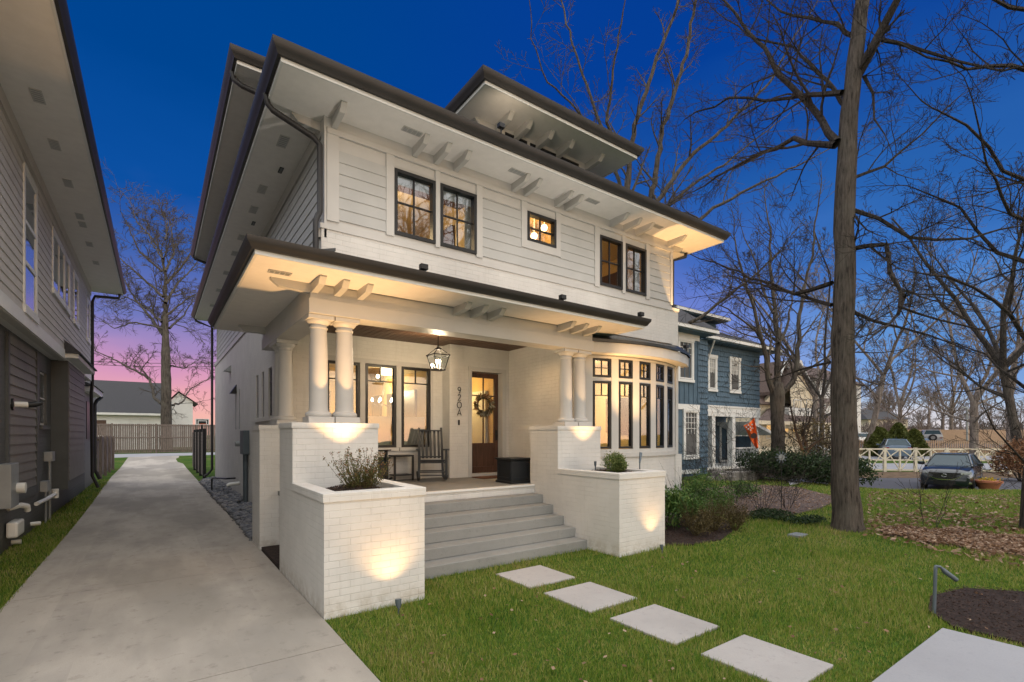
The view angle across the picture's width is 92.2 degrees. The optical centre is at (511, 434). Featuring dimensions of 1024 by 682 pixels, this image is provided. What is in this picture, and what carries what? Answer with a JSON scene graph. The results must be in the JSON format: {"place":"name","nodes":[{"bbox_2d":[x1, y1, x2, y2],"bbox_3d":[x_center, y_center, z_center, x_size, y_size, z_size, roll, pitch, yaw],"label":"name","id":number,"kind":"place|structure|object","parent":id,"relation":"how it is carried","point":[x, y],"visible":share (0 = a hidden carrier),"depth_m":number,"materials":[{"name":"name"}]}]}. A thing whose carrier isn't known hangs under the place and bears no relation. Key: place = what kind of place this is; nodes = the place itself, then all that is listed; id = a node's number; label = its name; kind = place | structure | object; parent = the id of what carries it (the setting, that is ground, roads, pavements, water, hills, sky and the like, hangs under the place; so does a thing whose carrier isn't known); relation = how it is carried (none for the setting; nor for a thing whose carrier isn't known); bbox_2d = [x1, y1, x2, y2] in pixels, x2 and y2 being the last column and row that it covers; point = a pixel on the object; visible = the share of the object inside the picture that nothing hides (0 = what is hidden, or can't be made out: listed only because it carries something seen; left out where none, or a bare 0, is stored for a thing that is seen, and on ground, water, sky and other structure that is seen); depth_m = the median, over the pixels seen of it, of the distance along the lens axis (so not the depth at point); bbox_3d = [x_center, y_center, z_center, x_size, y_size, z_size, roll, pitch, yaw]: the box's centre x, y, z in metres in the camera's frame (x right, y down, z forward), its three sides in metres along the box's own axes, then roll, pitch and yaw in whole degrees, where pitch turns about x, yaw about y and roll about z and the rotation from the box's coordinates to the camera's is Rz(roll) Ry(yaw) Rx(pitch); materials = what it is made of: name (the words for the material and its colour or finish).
{"place":"outdoors","nodes":[
{"label":"outdoors","id":0,"kind":"place"},
{"bbox_2d":[0,456,379,681],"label":"driveway","id":1,"kind":"structure","parent":0,"point":[156,569],"depth_m":5.24,"materials":[{"name":"concrete"}]},
{"bbox_2d":[0,435,1023,681],"bbox_3d":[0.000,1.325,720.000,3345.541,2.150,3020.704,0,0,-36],"label":"ground","id":2,"kind":"structure","parent":0,"point":[186,461],"depth_m":5.37,"materials":[{"name":"green plant"}]},
{"bbox_2d":[0,0,126,553],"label":"house","id":3,"kind":"structure","parent":2,"relation":"on","point":[60,262],"depth_m":8.62,"materials":[{"name":"beige wood"}]},
{"bbox_2d":[23,162,39,324],"bbox_3d":[-7.948,-3.090,8.137,0.065,2.350,1.104,0,0,-36],"label":"window","id":4,"kind":"structure","parent":3,"relation":"in","point":[30,191],"depth_m":8.14,"materials":[{"name":"white paint"}]},
{"bbox_2d":[52,226,66,309],"bbox_3d":[-9.681,-3.505,10.537,0.065,1.340,1.724,0,0,-36],"label":"window","id":5,"kind":"structure","parent":3,"relation":"in","point":[58,251],"depth_m":10.51,"materials":[{"name":"white paint"}]},
{"bbox_2d":[73,270,79,329],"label":"window","id":6,"kind":"structure","parent":3,"relation":"in","point":[76,280],"depth_m":12.79,"materials":[{"name":"glass"}]},
{"bbox_2d":[97,436,113,479],"bbox_3d":[-19.266,1.005,23.487,0.172,1.890,8.360,0,0,-36],"label":"wood fence","id":7,"kind":"object","parent":2,"relation":"on","point":[105,454],"visible":0.93,"depth_m":22.07,"materials":[{"name":"brown wood"}]},
{"bbox_2d":[85,380,171,449],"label":"house","id":8,"kind":"structure","parent":2,"relation":"on","point":[123,402],"depth_m":51.59,"materials":[{"name":"white paint"}]},
{"bbox_2d":[92,158,216,451],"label":"bare tree","id":9,"kind":"object","parent":2,"relation":"on","point":[165,388],"visible":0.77,"depth_m":46.41,"materials":[{"name":"brown plant"}]},
{"bbox_2d":[97,423,214,452],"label":"wood fence","id":10,"kind":"object","parent":2,"relation":"on","point":[126,437],"visible":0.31,"depth_m":41.52,"materials":[{"name":"wood"}]},
{"bbox_2d":[171,391,197,446],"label":"house","id":11,"kind":"structure","parent":2,"relation":"on","point":[186,409],"depth_m":61.63,"materials":[{"name":"white paint"}]},
{"bbox_2d":[192,428,205,478],"bbox_3d":[-15.162,0.800,23.773,0.120,2.100,8.400,0,0,-36],"label":"slat fence","id":12,"kind":"object","parent":2,"relation":"on","point":[199,451],"visible":0.98,"depth_m":22.07,"materials":[{"name":"grey wood"}]},
{"bbox_2d":[198,476,251,540],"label":"river rocks","id":13,"kind":"object","parent":2,"relation":"on","point":[227,499],"visible":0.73,"depth_m":12.35,"materials":[{"name":"grey gravel"}]},
{"bbox_2d":[278,422,425,619],"bbox_3d":[-2.061,0.875,6.098,1.120,2.050,2.203,0,0,-36],"label":"brick planter","id":14,"kind":"object","parent":2,"relation":"on","point":[345,550],"visible":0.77,"depth_m":5.38,"materials":[{"name":"white brick"}]},
{"bbox_2d":[323,447,393,487],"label":"shrub","id":15,"kind":"object","parent":14,"relation":"in","point":[363,474],"visible":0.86,"depth_m":5.60,"materials":[{"name":"green plant"}]},
{"bbox_2d":[190,34,730,549],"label":"house","id":16,"kind":"structure","parent":2,"relation":"on","point":[360,242],"depth_m":8.71,"materials":[{"name":"white paint"}]},
{"bbox_2d":[328,360,359,416],"bbox_3d":[-3.240,-0.562,9.402,0.626,1.645,0.180,0,0,-36],"label":"window","id":17,"kind":"structure","parent":16,"relation":"in","point":[356,364],"depth_m":9.50,"materials":[{"name":"black glass"}]},
{"bbox_2d":[365,363,398,450],"bbox_3d":[-2.635,-0.527,9.824,0.730,1.715,0.205,0,0,-36],"label":"window","id":18,"kind":"structure","parent":16,"relation":"in","point":[384,421],"depth_m":9.92,"materials":[{"name":"glass"}]},
{"bbox_2d":[394,168,435,243],"bbox_3d":[-1.529,-3.550,7.720,0.693,1.000,0.110,0,0,-36],"label":"window","id":19,"kind":"structure","parent":16,"relation":"in","point":[397,172],"depth_m":7.72,"materials":[{"name":"black metal"}]},
{"bbox_2d":[399,366,432,450],"bbox_3d":[-2.023,-0.527,10.266,0.742,1.715,0.205,0,0,-36],"label":"window","id":20,"kind":"structure","parent":16,"relation":"in","point":[409,425],"depth_m":10.32,"materials":[{"name":"glass"}]},
{"bbox_2d":[416,428,449,479],"bbox_3d":[-1.598,0.378,9.795,0.638,1.043,0.827,0,0,-14],"label":"rocking chair","id":21,"kind":"object","parent":16,"relation":"on","point":[420,450],"visible":1,"depth_m":9.98,"materials":[{"name":"black paint"}]},
{"bbox_2d":[440,183,476,254],"bbox_3d":[-0.902,-3.550,8.173,0.685,1.000,0.110,0,0,-36],"label":"window","id":22,"kind":"structure","parent":16,"relation":"in","point":[443,187],"depth_m":8.18,"materials":[{"name":"black metal"}]},
{"bbox_2d":[472,391,487,442],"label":"door glass","id":23,"kind":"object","parent":16,"relation":"in","point":[476,420],"depth_m":12.00,"materials":[{"name":"glass"}]},
{"bbox_2d":[472,372,497,472],"bbox_3d":[-0.630,-0.260,10.984,0.785,2.210,0.110,0,0,-36],"label":"door","id":24,"kind":"structure","parent":16,"relation":"in","point":[483,454],"depth_m":11.07,"materials":[{"name":"brown wood"}]},
{"bbox_2d":[473,393,495,418],"bbox_3d":[-0.616,-0.639,10.961,0.649,0.625,0.140,0,0,-36],"label":"wreath","id":25,"kind":"object","parent":24,"relation":"attached to","point":[488,411],"depth_m":10.95,"materials":[{"name":"green plant"}]},
{"bbox_2d":[495,457,529,483],"bbox_3d":[0.031,0.677,9.441,0.524,0.470,0.524,0,0,-36],"label":"planter box","id":26,"kind":"object","parent":16,"relation":"on","point":[513,470],"visible":0.91,"depth_m":9.28,"materials":[{"name":"black paint"}]},
{"bbox_2d":[527,211,556,247],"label":"window","id":27,"kind":"structure","parent":16,"relation":"in","point":[553,222],"depth_m":9.22,"materials":[{"name":"black metal"}]},
{"bbox_2d":[593,381,610,448],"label":"window","id":28,"kind":"structure","parent":16,"relation":"in","point":[608,383],"depth_m":9.80,"materials":[{"name":"glass"}]},
{"bbox_2d":[600,234,622,289],"bbox_3d":[2.046,-3.577,10.301,0.681,1.015,0.110,0,0,-36],"label":"window","id":29,"kind":"structure","parent":16,"relation":"in","point":[619,244],"depth_m":10.36,"materials":[{"name":"black metal"}]},
{"bbox_2d":[619,382,632,448],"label":"window","id":30,"kind":"structure","parent":16,"relation":"in","point":[630,384],"depth_m":10.02,"materials":[{"name":"clear glass"}]},
{"bbox_2d":[626,243,646,295],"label":"window","id":31,"kind":"structure","parent":16,"relation":"in","point":[643,252],"depth_m":10.81,"materials":[{"name":"black metal"}]},
{"bbox_2d":[639,383,650,447],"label":"window","id":32,"kind":"structure","parent":16,"relation":"in","point":[648,386],"depth_m":10.32,"materials":[{"name":"glass"}]},
{"bbox_2d":[656,385,663,447],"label":"window","id":33,"kind":"structure","parent":16,"relation":"in","point":[660,388],"depth_m":10.70,"materials":[{"name":"clear glass"}]},
{"bbox_2d":[667,386,672,446],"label":"window","id":34,"kind":"structure","parent":16,"relation":"in","point":[669,389],"depth_m":11.14,"materials":[{"name":"clear glass"}]},
{"bbox_2d":[425,493,586,579],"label":"concrete steps","id":35,"kind":"structure","parent":2,"relation":"on","point":[463,535],"depth_m":7.55,"materials":[{"name":"grey concrete"}]},
{"bbox_2d":[496,565,574,588],"bbox_3d":[0.301,1.864,6.409,0.750,0.072,0.720,0,0,-36],"label":"stepping stone","id":36,"kind":"object","parent":2,"relation":"on","point":[529,577],"visible":0.65,"depth_m":6.35,"materials":[{"name":"concrete"}]},
{"bbox_2d":[544,582,636,613],"bbox_3d":[0.886,1.864,5.616,0.750,0.072,0.750,0,0,-36],"label":"stepping stone","id":37,"kind":"object","parent":2,"relation":"on","point":[590,596],"visible":0.62,"depth_m":5.57,"materials":[{"name":"concrete"}]},
{"bbox_2d":[529,426,665,557],"bbox_3d":[1.417,0.875,8.608,1.113,2.050,2.203,0,0,-36],"label":"brick planter","id":38,"kind":"object","parent":2,"relation":"on","point":[602,509],"visible":0.88,"depth_m":7.98,"materials":[{"name":"white brick"}]},
{"bbox_2d":[600,451,628,472],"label":"shrub","id":39,"kind":"object","parent":38,"relation":"in","point":[616,463],"visible":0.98,"depth_m":7.99,"materials":[{"name":"green plant"}]},
{"bbox_2d":[610,604,717,645],"bbox_3d":[1.480,1.864,4.818,0.700,0.072,0.760,0,0,-36],"label":"stepping stone","id":40,"kind":"object","parent":2,"relation":"on","point":[661,623],"visible":0.67,"depth_m":4.77,"materials":[{"name":"concrete"}]},
{"bbox_2d":[665,513,732,545],"bbox_3d":[3.364,1.880,9.982,3.660,0.120,2.550,0,0,-36],"label":"mulch bed","id":41,"kind":"object","parent":2,"relation":"on","point":[703,540],"visible":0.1,"depth_m":8.89,"materials":[{"name":"brown soil"}]},
{"bbox_2d":[659,461,705,530],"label":"shrub","id":42,"kind":"object","parent":41,"relation":"on","point":[673,501],"visible":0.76,"depth_m":9.38,"materials":[{"name":"green plant"}]},
{"bbox_2d":[676,497,716,535],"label":"shrub","id":43,"kind":"object","parent":41,"relation":"on","point":[695,526],"visible":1,"depth_m":8.82,"materials":[{"name":"green plant"}]},
{"bbox_2d":[675,452,742,514],"bbox_3d":[4.300,1.098,10.906,1.167,1.469,1.467,0,0,-36],"label":"shrub","id":44,"kind":"object","parent":41,"relation":"on","point":[712,491],"visible":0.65,"depth_m":10.79,"materials":[{"name":"green plant"}]},
{"bbox_2d":[692,492,735,531],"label":"shrub","id":45,"kind":"object","parent":41,"relation":"on","point":[718,520],"visible":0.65,"depth_m":9.20,"materials":[{"name":"plant"}]},
{"bbox_2d":[718,494,755,530],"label":"shrub","id":46,"kind":"object","parent":41,"relation":"on","point":[739,517],"visible":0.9,"depth_m":9.37,"materials":[{"name":"green plant"}]},
{"bbox_2d":[495,0,907,328],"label":"bare tree","id":47,"kind":"object","parent":2,"relation":"on","point":[653,179],"visible":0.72,"depth_m":23.67,"materials":[{"name":"brown plant"}]},
{"bbox_2d":[397,486,1023,681],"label":"fallen leaves","id":48,"kind":"object","parent":2,"relation":"on","point":[672,668],"visible":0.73,"depth_m":4.74,"materials":[{"name":"brown plant"}]},
{"bbox_2d":[674,304,782,476],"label":"house","id":49,"kind":"structure","parent":2,"relation":"on","point":[709,357],"depth_m":24.16,"materials":[{"name":"blue"}]},
{"bbox_2d":[678,336,694,382],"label":"window","id":50,"kind":"structure","parent":49,"relation":"in","point":[680,339],"depth_m":21.72,"materials":[{"name":"white paint"}]},
{"bbox_2d":[682,408,699,459],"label":"window","id":51,"kind":"structure","parent":49,"relation":"in","point":[688,418],"depth_m":21.83,"materials":[{"name":"white glass"}]},
{"bbox_2d":[708,354,717,391],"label":"window","id":52,"kind":"structure","parent":49,"relation":"in","point":[712,362],"depth_m":24.06,"materials":[{"name":"white paint"}]},
{"bbox_2d":[728,356,741,393],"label":"window","id":53,"kind":"structure","parent":49,"relation":"in","point":[736,370],"depth_m":25.22,"materials":[{"name":"white paint"}]},
{"bbox_2d":[707,468,763,480],"bbox_3d":[9.315,1.695,20.555,2.148,0.510,2.883,0,0,25],"label":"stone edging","id":54,"kind":"object","parent":2,"relation":"on","point":[737,475],"visible":0.45,"depth_m":19.80,"materials":[{"name":"grey stone"}]},
{"bbox_2d":[701,484,830,517],"bbox_3d":[7.308,1.880,14.334,3.931,0.120,7.716,0,0,28],"label":"planting bed","id":55,"kind":"object","parent":2,"relation":"on","point":[802,503],"visible":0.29,"depth_m":13.61,"materials":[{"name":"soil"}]},
{"bbox_2d":[678,414,767,495],"bbox_3d":[5.612,0.591,14.316,3.556,2.526,2.390,0,0,-12],"label":"bare shrub","id":56,"kind":"object","parent":55,"relation":"on","point":[707,456],"visible":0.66,"depth_m":14.04,"materials":[{"name":"brown plant"}]},
{"bbox_2d":[680,374,788,502],"bbox_3d":[5.967,0.057,13.576,2.885,3.591,2.430,0,0,-36],"label":"bare shrub","id":57,"kind":"object","parent":55,"relation":"on","point":[717,455],"visible":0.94,"depth_m":13.23,"materials":[{"name":"brown plant"}]},
{"bbox_2d":[700,440,802,508],"bbox_3d":[5.877,0.956,11.804,1.997,1.798,2.038,0,0,-7],"label":"bare shrub","id":58,"kind":"object","parent":55,"relation":"on","point":[786,479],"visible":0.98,"depth_m":11.96,"materials":[{"name":"brown plant"}]},
{"bbox_2d":[745,507,796,521],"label":"shrub","id":59,"kind":"object","parent":55,"relation":"on","point":[765,511],"visible":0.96,"depth_m":10.67,"materials":[{"name":"green plant"}]},
{"bbox_2d":[747,434,830,508],"bbox_3d":[6.760,0.868,12.161,1.728,1.973,2.636,0,0,-13],"label":"bare shrub","id":60,"kind":"object","parent":55,"relation":"on","point":[796,487],"visible":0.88,"depth_m":11.87,"materials":[{"name":"brown plant"}]},
{"bbox_2d":[701,634,833,681],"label":"stepping stone","id":61,"kind":"object","parent":2,"relation":"on","point":[744,653],"visible":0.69,"depth_m":3.99,"materials":[{"name":"concrete"}]},
{"bbox_2d":[685,146,855,477],"bbox_3d":[12.689,-6.308,25.901,10.382,17.249,5.408,0,0,-16],"label":"bare tree","id":62,"kind":"object","parent":2,"relation":"on","point":[778,390],"visible":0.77,"depth_m":25.89,"materials":[{"name":"brown plant"}]},
{"bbox_2d":[733,446,807,480],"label":"shrub","id":63,"kind":"object","parent":2,"relation":"on","point":[741,462],"visible":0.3,"depth_m":19.82,"materials":[{"name":"green plant"}]},
{"bbox_2d":[726,360,830,454],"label":"house","id":64,"kind":"structure","parent":2,"relation":"on","point":[764,395],"depth_m":53.12,"materials":[{"name":"beige"}]},
{"bbox_2d":[745,446,830,481],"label":"shrub","id":65,"kind":"object","parent":2,"relation":"on","point":[812,461],"visible":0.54,"depth_m":18.73,"materials":[{"name":"green plant"}]},
{"bbox_2d":[708,245,886,447],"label":"bare tree","id":66,"kind":"object","parent":2,"relation":"on","point":[818,327],"visible":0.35,"depth_m":44.33,"materials":[{"name":"brown plant"}]},
{"bbox_2d":[765,513,829,524],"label":"shrub","id":67,"kind":"object","parent":2,"relation":"on","point":[816,519],"visible":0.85,"depth_m":10.08,"materials":[{"name":"green plant"}]},
{"bbox_2d":[779,372,830,456],"bbox_3d":[14.380,-0.581,23.681,3.992,4.915,2.229,0,0,-10],"label":"bare tree","id":68,"kind":"object","parent":2,"relation":"on","point":[803,444],"visible":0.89,"depth_m":23.44,"materials":[{"name":"brown plant"}]},
{"bbox_2d":[768,392,867,482],"bbox_3d":[15.325,-0.313,24.818,3.632,5.412,4.050,0,0,-17],"label":"shrub","id":69,"kind":"object","parent":2,"relation":"on","point":[817,434],"visible":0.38,"depth_m":24.38,"materials":[{"name":"brown plant"}]},
{"bbox_2d":[774,448,867,484],"bbox_3d":[11.958,1.218,19.247,3.060,1.387,3.411,0,0,-36],"label":"shrub","id":70,"kind":"object","parent":2,"relation":"on","point":[823,473],"visible":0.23,"depth_m":18.39,"materials":[{"name":"green plant"}]},
{"bbox_2d":[804,366,866,441],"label":"house","id":71,"kind":"structure","parent":2,"relation":"on","point":[858,409],"depth_m":80.85,"materials":[{"name":"white paint"}]},
{"bbox_2d":[655,0,1023,532],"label":"bare tree","id":72,"kind":"object","parent":2,"relation":"on","point":[847,509],"visible":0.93,"depth_m":9.54,"materials":[{"name":"brown plant"}]},
{"bbox_2d":[731,190,954,452],"bbox_3d":[23.787,-6.625,34.151,14.553,18.143,11.292,0,0,-36],"label":"bare tree","id":73,"kind":"object","parent":2,"relation":"on","point":[823,391],"visible":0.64,"depth_m":33.50,"materials":[{"name":"brown plant"}]},
{"bbox_2d":[805,453,882,485],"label":"shrub","id":74,"kind":"object","parent":2,"relation":"on","point":[867,469],"visible":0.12,"depth_m":18.51,"materials":[{"name":"green plant"}]},
{"bbox_2d":[861,409,909,432],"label":"building","id":75,"kind":"structure","parent":2,"relation":"on","point":[866,418],"depth_m":111.25,"materials":[{"name":"beige"}]},
{"bbox_2d":[812,0,1023,529],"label":"bare tree","id":76,"kind":"object","parent":2,"relation":"on","point":[980,137],"visible":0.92,"depth_m":9.16,"materials":[{"name":"brown plant"}]},
{"bbox_2d":[893,449,982,526],"bbox_3d":[8.184,1.059,9.488,1.366,1.588,0.927,0,0,33],"label":"bare shrub","id":77,"kind":"object","parent":2,"relation":"on","point":[920,494],"visible":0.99,"depth_m":9.59,"materials":[{"name":"brown plant"}]},
{"bbox_2d":[855,151,1023,468],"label":"bare tree","id":78,"kind":"object","parent":2,"relation":"on","point":[1007,395],"visible":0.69,"depth_m":31.11,"materials":[{"name":"brown plant"}]},
{"bbox_2d":[861,375,1023,429],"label":"trees","id":79,"kind":"object","parent":2,"relation":"on","point":[929,412],"visible":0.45,"depth_m":123.75,"materials":[{"name":"brown plant"}]},
{"bbox_2d":[861,413,1023,432],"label":"brush","id":80,"kind":"object","parent":2,"relation":"on","point":[888,425],"visible":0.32,"depth_m":105.08,"materials":[{"name":"brown plant"}]},
{"bbox_2d":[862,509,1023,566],"bbox_3d":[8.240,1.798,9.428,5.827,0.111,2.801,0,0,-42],"label":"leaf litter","id":81,"kind":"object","parent":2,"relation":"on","point":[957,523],"visible":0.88,"depth_m":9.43,"materials":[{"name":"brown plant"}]},
{"bbox_2d":[867,491,1020,521],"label":"leaf litter","id":82,"kind":"object","parent":2,"relation":"on","point":[961,500],"visible":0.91,"depth_m":12.75,"materials":[{"name":"brown plant"}]},
{"bbox_2d":[879,524,1023,558],"bbox_3d":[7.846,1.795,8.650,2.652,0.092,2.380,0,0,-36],"label":"leaf litter","id":83,"kind":"object","parent":2,"relation":"on","point":[932,537],"visible":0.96,"depth_m":8.58,"materials":[{"name":"brown plant"}]},
{"bbox_2d":[893,265,1023,454],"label":"bare tree","id":84,"kind":"object","parent":2,"relation":"on","point":[974,408],"visible":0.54,"depth_m":42.08,"materials":[{"name":"brown plant"}]},
{"bbox_2d":[928,585,1023,645],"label":"mulch bed","id":85,"kind":"object","parent":2,"relation":"on","point":[1018,629],"visible":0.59,"depth_m":5.04,"materials":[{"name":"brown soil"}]},
{"bbox_2d":[932,565,958,613],"bbox_3d":[4.414,1.640,5.028,0.261,0.622,0.047,0,0,1],"label":"path light","id":86,"kind":"object","parent":85,"relation":"on","point":[949,575],"visible":0.96,"depth_m":5.02,"materials":[{"name":"grey metal"}]},
{"bbox_2d":[67,0,1023,434],"label":"sky","id":87,"kind":"structure","parent":0,"point":[152,71],"materials":[{"name":"blue"}]},
{"bbox_2d":[760,456,1002,459],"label":"road","id":88,"kind":"structure","parent":0,"point":[926,457],"depth_m":43.99,"materials":[{"name":"grey asphalt"}]},
{"bbox_2d":[876,439,911,458],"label":"parked car","id":89,"kind":"object","parent":88,"relation":"on","point":[895,443],"visible":0.59,"depth_m":41.30,"materials":[{"name":"grey metal"}]},
{"bbox_2d":[764,476,1021,489],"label":"road","id":90,"kind":"structure","parent":0,"point":[887,483],"depth_m":23.44,"materials":[{"name":"grey asphalt"}]},
{"bbox_2d":[918,452,983,490],"bbox_3d":[19.889,1.610,22.292,4.349,1.540,2.193,0,0,-42],"label":"parked car","id":91,"kind":"object","parent":90,"relation":"on","point":[944,466],"visible":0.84,"depth_m":21.25,"materials":[{"name":"black paint"}]},
{"bbox_2d":[765,472,1021,477],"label":"verge","id":92,"kind":"structure","parent":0,"point":[908,474],"depth_m":27.57,"materials":[{"name":"green plant"}]},
{"bbox_2d":[823,447,1021,473],"bbox_3d":[24.250,1.524,28.550,11.713,1.520,0.141,0,0,6],"label":"crossbuck fence","id":93,"kind":"object","parent":92,"relation":"on","point":[884,459],"visible":0.35,"depth_m":28.67,"materials":[{"name":"beige paint"}]},
{"bbox_2d":[981,398,1023,480],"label":"shrub","id":94,"kind":"object","parent":92,"relation":"on","point":[1009,460],"visible":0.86,"depth_m":25.07,"materials":[{"name":"brown plant"}]},
{"bbox_2d":[800,441,1003,455],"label":"dry grass","id":95,"kind":"structure","parent":0,"point":[984,453],"depth_m":51.92,"materials":[{"name":"brown plant"}]},
{"bbox_2d":[864,427,892,456],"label":"evergreen shrub","id":96,"kind":"object","parent":95,"relation":"on","point":[879,435],"visible":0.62,"depth_m":45.67,"materials":[{"name":"green plant"}]},
{"bbox_2d":[790,180,1009,454],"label":"bare tree","id":97,"kind":"object","parent":95,"relation":"on","point":[876,409],"visible":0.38,"depth_m":46.77,"materials":[{"name":"brown plant"}]},
{"bbox_2d":[861,323,945,422],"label":"bare tree","id":98,"kind":"object","parent":95,"relation":"on","point":[900,415],"visible":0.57,"depth_m":69.83,"materials":[{"name":"brown plant"}]},
{"bbox_2d":[824,440,1011,452],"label":"picket fence","id":99,"kind":"object","parent":95,"relation":"on","point":[941,445],"visible":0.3,"depth_m":49.98,"materials":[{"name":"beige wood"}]},
{"bbox_2d":[903,428,932,455],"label":"evergreen shrub","id":100,"kind":"object","parent":95,"relation":"on","point":[914,437],"visible":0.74,"depth_m":46.41,"materials":[{"name":"green plant"}]},
{"bbox_2d":[900,321,990,429],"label":"bare tree","id":101,"kind":"object","parent":95,"relation":"on","point":[951,409],"visible":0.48,"depth_m":79.47,"materials":[{"name":"brown plant"}]},
{"bbox_2d":[908,430,1023,440],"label":"board fence","id":102,"kind":"object","parent":95,"relation":"on","point":[950,434],"visible":0.41,"depth_m":77.98,"materials":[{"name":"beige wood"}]},
{"bbox_2d":[939,271,1023,441],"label":"bare tree","id":103,"kind":"object","parent":95,"relation":"on","point":[1008,329],"visible":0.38,"depth_m":60.83,"materials":[{"name":"brown plant"}]},
{"bbox_2d":[872,628,1023,681],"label":"path","id":104,"kind":"structure","parent":0,"point":[944,655],"depth_m":3.96,"materials":[{"name":"concrete"}]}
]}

